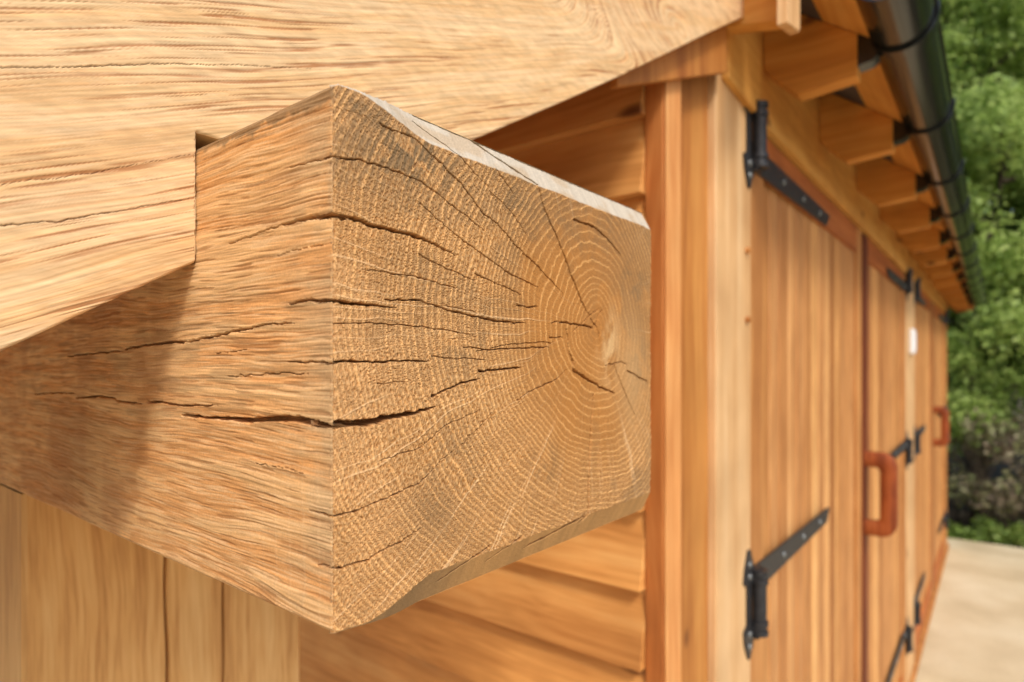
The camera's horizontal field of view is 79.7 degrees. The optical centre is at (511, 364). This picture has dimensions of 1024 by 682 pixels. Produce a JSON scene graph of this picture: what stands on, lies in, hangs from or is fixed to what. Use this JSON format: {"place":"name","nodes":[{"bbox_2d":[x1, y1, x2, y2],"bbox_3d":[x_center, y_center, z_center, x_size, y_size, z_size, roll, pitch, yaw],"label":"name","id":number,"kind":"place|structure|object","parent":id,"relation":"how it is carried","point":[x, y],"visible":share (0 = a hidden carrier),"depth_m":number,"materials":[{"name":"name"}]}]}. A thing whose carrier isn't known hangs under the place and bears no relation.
{"place":"outdoors","nodes":[
{"label":"outdoors","id":0,"kind":"place"},
{"bbox_2d":[915,538,1023,681],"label":"paving","id":1,"kind":"structure","parent":0,"point":[975,633],"depth_m":3.85,"materials":[{"name":"beige concrete"}]},
{"bbox_2d":[0,0,985,681],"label":"timber outbuilding","id":2,"kind":"structure","parent":1,"relation":"on","point":[454,340],"depth_m":0.43,"materials":[{"name":"brown wood"}]},
{"bbox_2d":[743,99,861,681],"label":"door","id":3,"kind":"structure","parent":2,"relation":"in","point":[802,575],"depth_m":1.39,"materials":[{"name":"brown wood"}]},
{"bbox_2d":[862,234,912,681],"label":"door","id":4,"kind":"structure","parent":2,"relation":"in","point":[884,286],"depth_m":2.35,"materials":[{"name":"brown wood"}]},
{"bbox_2d":[909,328,916,353],"bbox_3d":[1.981,-0.113,3.030,0.024,0.124,0.110,0,0,38],"label":"sensor box","id":5,"kind":"object","parent":2,"relation":"attached to","point":[912,341],"visible":1,"depth_m":2.99,"materials":[{"name":"white plastic"}]},
{"bbox_2d":[914,274,931,652],"bbox_3d":[2.469,0.534,3.674,0.062,2.044,1.259,0,0,38],"label":"door","id":6,"kind":"structure","parent":2,"relation":"in","point":[923,305],"depth_m":3.70,"materials":[{"name":"brown wood"}]},
{"bbox_2d":[932,302,948,591],"bbox_3d":[3.278,0.534,4.653,0.121,2.044,1.246,0,0,38],"label":"door","id":7,"kind":"structure","parent":2,"relation":"in","point":[940,414],"depth_m":4.58,"materials":[{"name":"brown wood"}]},
{"bbox_2d":[947,390,1023,546],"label":"ground","id":8,"kind":"structure","parent":0,"point":[997,472],"depth_m":9.32,"materials":[{"name":"green plant"}]},
{"bbox_2d":[947,515,999,543],"bbox_3d":[4.267,1.565,5.765,0.519,0.370,0.534,0,0,38],"label":"plant","id":9,"kind":"object","parent":8,"relation":"on","point":[976,532],"visible":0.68,"depth_m":5.65,"materials":[{"name":"green plant"}]},
{"bbox_2d":[940,0,1023,515],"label":"leafy tree","id":10,"kind":"object","parent":8,"relation":"on","point":[982,110],"visible":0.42,"depth_m":6.41,"materials":[{"name":"green plant"}]},
{"bbox_2d":[945,2,1023,490],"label":"leafy tree","id":11,"kind":"object","parent":8,"relation":"on","point":[1009,195],"visible":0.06,"depth_m":6.95,"materials":[{"name":"green plant"}]},
{"bbox_2d":[947,406,1023,529],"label":"purple shrub","id":12,"kind":"object","parent":8,"relation":"on","point":[957,480],"visible":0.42,"depth_m":5.95,"materials":[{"name":"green plant"}]},
{"bbox_2d":[947,131,1023,407],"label":"leafy tree","id":13,"kind":"object","parent":8,"relation":"on","point":[1011,365],"visible":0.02,"depth_m":7.30,"materials":[{"name":"green plant"}]},
{"bbox_2d":[953,8,1023,388],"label":"leafy tree","id":14,"kind":"object","parent":8,"relation":"on","point":[1020,208],"visible":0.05,"depth_m":7.26,"materials":[{"name":"green plant"}]},
{"bbox_2d":[981,519,1023,547],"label":"plant","id":15,"kind":"object","parent":8,"relation":"on","point":[1012,535],"visible":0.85,"depth_m":5.52,"materials":[{"name":"green plant"}]},
{"bbox_2d":[985,412,1023,514],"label":"purple shrub","id":16,"kind":"object","parent":8,"relation":"on","point":[1019,472],"visible":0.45,"depth_m":5.76,"materials":[{"name":"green plant"}]},
{"bbox_2d":[996,364,1023,401],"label":"leafy tree","id":17,"kind":"object","parent":8,"relation":"on","point":[1013,392],"depth_m":9.65,"materials":[{"name":"green plant"}]}
]}

